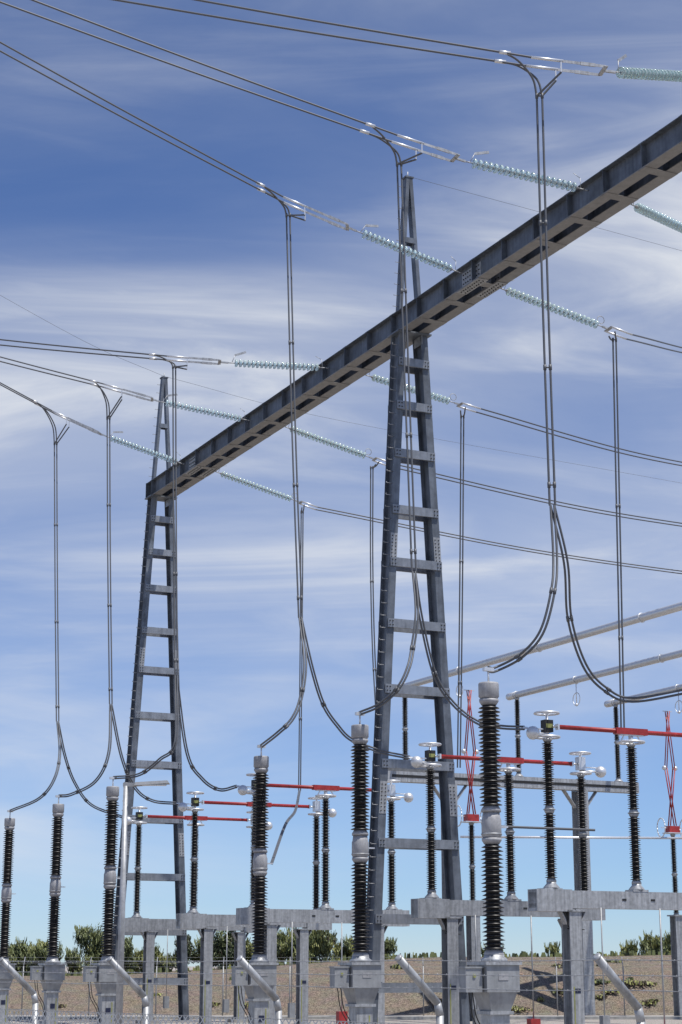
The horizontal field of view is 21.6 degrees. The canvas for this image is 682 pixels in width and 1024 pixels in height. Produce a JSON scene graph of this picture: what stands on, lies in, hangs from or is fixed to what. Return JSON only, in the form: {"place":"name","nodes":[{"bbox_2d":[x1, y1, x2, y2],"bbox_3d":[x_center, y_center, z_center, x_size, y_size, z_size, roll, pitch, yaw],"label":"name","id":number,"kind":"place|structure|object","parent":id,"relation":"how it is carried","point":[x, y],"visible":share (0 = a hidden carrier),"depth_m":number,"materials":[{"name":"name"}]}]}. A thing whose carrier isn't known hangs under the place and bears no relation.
{"place":"outdoors","nodes":[
{"label":"outdoors","id":0,"kind":"place"},
{"bbox_2d":[0,0,681,864],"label":"conductors","id":1,"kind":"object","parent":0,"point":[304,658],"visible":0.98,"depth_m":50.51,"materials":[{"name":"grey"}]},
{"bbox_2d":[42,93,681,838],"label":"line hardware","id":2,"kind":"object","parent":1,"relation":"attached to","point":[414,551],"visible":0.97,"depth_m":56.99,"materials":[{"name":"metal"}]},
{"bbox_2d":[8,954,673,1014],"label":"berm embankment","id":3,"kind":"structure","parent":0,"point":[322,1000],"depth_m":83.70,"materials":[{"name":"brown soil"}]},
{"bbox_2d":[7,936,36,975],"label":"tree","id":4,"kind":"object","parent":3,"relation":"on","point":[18,949],"visible":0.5,"depth_m":91.44,"materials":[{"name":"green plant"}]},
{"bbox_2d":[26,939,63,969],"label":"tree","id":5,"kind":"object","parent":3,"relation":"on","point":[40,950],"visible":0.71,"depth_m":90.21,"materials":[{"name":"green plant"}]},
{"bbox_2d":[64,946,83,973],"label":"tree","id":6,"kind":"object","parent":3,"relation":"on","point":[73,965],"visible":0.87,"depth_m":91.15,"materials":[{"name":"green plant"}]},
{"bbox_2d":[73,922,103,965],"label":"tree","id":7,"kind":"object","parent":3,"relation":"on","point":[87,934],"visible":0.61,"depth_m":92.68,"materials":[{"name":"green plant"}]},
{"bbox_2d":[101,935,139,970],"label":"tree","id":8,"kind":"object","parent":3,"relation":"on","point":[128,948],"visible":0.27,"depth_m":90.68,"materials":[{"name":"green plant"}]},
{"bbox_2d":[128,948,142,973],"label":"tree","id":9,"kind":"object","parent":3,"relation":"on","point":[140,964],"visible":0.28,"depth_m":93.30,"materials":[{"name":"green plant"}]},
{"bbox_2d":[142,944,168,969],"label":"tree","id":10,"kind":"object","parent":3,"relation":"on","point":[157,953],"visible":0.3,"depth_m":90.63,"materials":[{"name":"green plant"}]},
{"bbox_2d":[159,952,175,969],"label":"tree","id":11,"kind":"object","parent":3,"relation":"on","point":[171,965],"visible":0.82,"depth_m":90.91,"materials":[{"name":"green plant"}]},
{"bbox_2d":[172,934,199,969],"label":"tree","id":12,"kind":"object","parent":3,"relation":"on","point":[190,948],"visible":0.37,"depth_m":93.64,"materials":[{"name":"green plant"}]},
{"bbox_2d":[193,937,219,968],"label":"tree","id":13,"kind":"object","parent":3,"relation":"on","point":[198,943],"visible":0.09,"depth_m":93.74,"materials":[{"name":"green plant"}]},
{"bbox_2d":[213,931,235,968],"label":"tree","id":14,"kind":"object","parent":3,"relation":"on","point":[219,948],"visible":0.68,"depth_m":90.86,"materials":[{"name":"green plant"}]},
{"bbox_2d":[245,937,253,961],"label":"tree","id":15,"kind":"object","parent":3,"relation":"on","point":[248,949],"visible":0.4,"depth_m":89.60,"materials":[{"name":"green plant"}]},
{"bbox_2d":[277,927,296,960],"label":"tree","id":16,"kind":"object","parent":3,"relation":"on","point":[281,935],"visible":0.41,"depth_m":92.97,"materials":[{"name":"green plant"}]},
{"bbox_2d":[280,928,295,964],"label":"tree","id":17,"kind":"object","parent":3,"relation":"on","point":[285,949],"visible":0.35,"depth_m":90.90,"materials":[{"name":"green plant"}]},
{"bbox_2d":[291,932,319,963],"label":"tree","id":18,"kind":"object","parent":3,"relation":"on","point":[311,953],"visible":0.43,"depth_m":89.69,"materials":[{"name":"green plant"}]},
{"bbox_2d":[309,929,342,962],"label":"tree","id":19,"kind":"object","parent":3,"relation":"on","point":[324,941],"visible":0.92,"depth_m":89.75,"materials":[{"name":"green plant"}]},
{"bbox_2d":[17,950,670,976],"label":"crest weeds","id":20,"kind":"object","parent":3,"relation":"on","point":[433,954],"visible":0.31,"depth_m":89.50,"materials":[{"name":"green plant"}]},
{"bbox_2d":[339,934,354,960],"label":"tree","id":21,"kind":"object","parent":3,"relation":"on","point":[347,949],"visible":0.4,"depth_m":91.90,"materials":[{"name":"green plant"}]},
{"bbox_2d":[58,960,672,1011],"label":"berm scrub","id":22,"kind":"object","parent":3,"relation":"on","point":[629,981],"visible":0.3,"depth_m":83.31,"materials":[{"name":"green plant"}]},
{"bbox_2d":[384,937,397,959],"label":"tree","id":23,"kind":"object","parent":3,"relation":"on","point":[389,946],"visible":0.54,"depth_m":91.95,"materials":[{"name":"green plant"}]},
{"bbox_2d":[544,942,559,956],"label":"tree","id":24,"kind":"object","parent":3,"relation":"on","point":[554,949],"visible":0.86,"depth_m":91.79,"materials":[{"name":"green plant"}]},
{"bbox_2d":[619,939,638,955],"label":"tree","id":25,"kind":"object","parent":3,"relation":"on","point":[627,947],"visible":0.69,"depth_m":92.68,"materials":[{"name":"green plant"}]},
{"bbox_2d":[639,930,670,954],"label":"tree","id":26,"kind":"object","parent":3,"relation":"on","point":[648,942],"visible":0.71,"depth_m":93.84,"materials":[{"name":"green plant"}]},
{"bbox_2d":[0,0,681,965],"label":"sky","id":27,"kind":"structure","parent":0,"point":[118,237],"materials":[{"name":"blue"}]},
{"bbox_2d":[8,966,681,1023],"bbox_3d":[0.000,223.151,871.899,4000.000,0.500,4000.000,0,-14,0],"label":"ground","id":28,"kind":"structure","parent":0,"point":[561,1021],"depth_m":73.21,"materials":[{"name":"gravel"}]},
{"bbox_2d":[0,810,16,1023],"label":"circuit breaker","id":29,"kind":"object","parent":28,"relation":"on","point":[6,891],"visible":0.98,"depth_m":67.62,"materials":[{"name":"ceramic"}]},
{"bbox_2d":[30,795,66,1023],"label":"circuit breaker","id":30,"kind":"object","parent":28,"relation":"on","point":[51,991],"visible":0.99,"depth_m":61.31,"materials":[{"name":"ceramic"}]},
{"bbox_2d":[82,777,119,1023],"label":"circuit breaker","id":31,"kind":"object","parent":28,"relation":"on","point":[106,994],"visible":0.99,"depth_m":55.28,"materials":[{"name":"ceramic"}]},
{"bbox_2d":[115,780,169,1023],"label":"light pole","id":32,"kind":"object","parent":28,"relation":"on","point":[120,979],"visible":1,"depth_m":39.12,"materials":[{"name":"metal"}]},
{"bbox_2d":[112,373,195,1021],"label":"gantry tower","id":33,"kind":"structure","parent":28,"relation":"on","point":[147,589],"depth_m":74.68,"materials":[{"name":"metal"}]},
{"bbox_2d":[0,178,680,482],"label":"shield wires","id":34,"kind":"object","parent":33,"relation":"attached to","point":[365,425],"visible":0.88,"depth_m":77.96,"materials":[{"name":"grey metal"}]},
{"bbox_2d":[145,114,681,497],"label":"gantry beam","id":35,"kind":"structure","parent":33,"relation":"on","point":[643,168],"depth_m":54.05,"materials":[{"name":"metal"}]},
{"bbox_2d":[31,50,681,509],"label":"strain insulator strings","id":36,"kind":"object","parent":35,"relation":"attached to","point":[573,186],"visible":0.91,"depth_m":53.14,"materials":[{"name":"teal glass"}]},
{"bbox_2d":[125,807,272,1023],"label":"disconnector","id":37,"kind":"object","parent":28,"relation":"on","point":[136,922],"visible":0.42,"depth_m":70.32,"materials":[{"name":"metal"}]},
{"bbox_2d":[231,745,278,1023],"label":"circuit breaker","id":38,"kind":"object","parent":28,"relation":"on","point":[258,999],"visible":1,"depth_m":47.14,"materials":[{"name":"ceramic"}]},
{"bbox_2d":[176,792,336,1023],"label":"disconnector","id":39,"kind":"object","parent":28,"relation":"on","point":[192,918],"visible":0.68,"depth_m":64.47,"materials":[{"name":"metal"}]},
{"bbox_2d":[34,912,584,1023],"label":"control cables","id":40,"kind":"object","parent":28,"relation":"on","point":[249,1013],"visible":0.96,"depth_m":46.36,"materials":[{"name":"black rubber"}]},
{"bbox_2d":[0,953,645,1023],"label":"fence","id":41,"kind":"object","parent":28,"relation":"on","point":[597,958],"visible":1,"depth_m":18.18,"materials":[{"name":"grey metal"}]},
{"bbox_2d":[0,958,678,992],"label":"barbs","id":42,"kind":"object","parent":41,"relation":"on","point":[343,973],"visible":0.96,"depth_m":17.35,"materials":[{"name":"grey metal"}]},
{"bbox_2d":[0,957,681,1023],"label":"barbed wire","id":43,"kind":"object","parent":41,"relation":"attached to","point":[346,974],"visible":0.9,"depth_m":17.91,"materials":[{"name":"grey metal"}]},
{"bbox_2d":[21,957,624,1015],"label":"fence posts","id":44,"kind":"object","parent":28,"relation":"on","point":[289,986],"visible":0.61,"depth_m":80.39,"materials":[{"name":"grey metal"}]},
{"bbox_2d":[235,773,412,1023],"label":"disconnector","id":45,"kind":"object","parent":28,"relation":"on","point":[325,912],"visible":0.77,"depth_m":58.61,"materials":[{"name":"metal"}]},
{"bbox_2d":[329,712,383,1023],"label":"circuit breaker","id":46,"kind":"object","parent":28,"relation":"on","point":[360,1004],"visible":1,"depth_m":40.81,"materials":[{"name":"ceramic"}]},
{"bbox_2d":[366,172,469,1023],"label":"gantry tower","id":47,"kind":"structure","parent":28,"relation":"on","point":[430,566],"depth_m":54.73,"materials":[{"name":"metal"}]},
{"bbox_2d":[457,689,482,1020],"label":"pantograph disconnector","id":48,"kind":"object","parent":28,"relation":"on","point":[471,819],"visible":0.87,"depth_m":73.82,"materials":[{"name":"metal"}]},
{"bbox_2d":[458,667,521,1023],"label":"circuit breaker","id":49,"kind":"object","parent":28,"relation":"on","point":[495,1006],"visible":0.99,"depth_m":34.53,"materials":[{"name":"ceramic"}]},
{"bbox_2d":[408,742,605,1023],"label":"disconnector","id":50,"kind":"object","parent":28,"relation":"on","point":[432,905],"visible":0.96,"depth_m":50.19,"materials":[{"name":"metal"}]},
{"bbox_2d":[388,698,638,1014],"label":"busbar end portal","id":51,"kind":"object","parent":28,"relation":"on","point":[564,786],"visible":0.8,"depth_m":82.41,"materials":[{"name":"metal"}]},
{"bbox_2d":[523,711,681,1023],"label":"disconnector","id":52,"kind":"object","parent":28,"relation":"on","point":[551,895],"visible":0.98,"depth_m":43.65,"materials":[{"name":"metal"}]},
{"bbox_2d":[657,711,681,1015],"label":"pantograph disconnector","id":53,"kind":"object","parent":28,"relation":"on","point":[676,931],"visible":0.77,"depth_m":79.73,"materials":[{"name":"metal"}]},
{"bbox_2d":[8,1016,681,1018],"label":"perimeter road","id":54,"kind":"structure","parent":0,"point":[511,1017],"depth_m":74.57,"materials":[{"name":"grey asphalt"}]},
{"bbox_2d":[400,602,681,713],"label":"tubular busbars","id":55,"kind":"object","parent":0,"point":[638,618],"visible":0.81,"depth_m":74.48,"materials":[{"name":"metal"}]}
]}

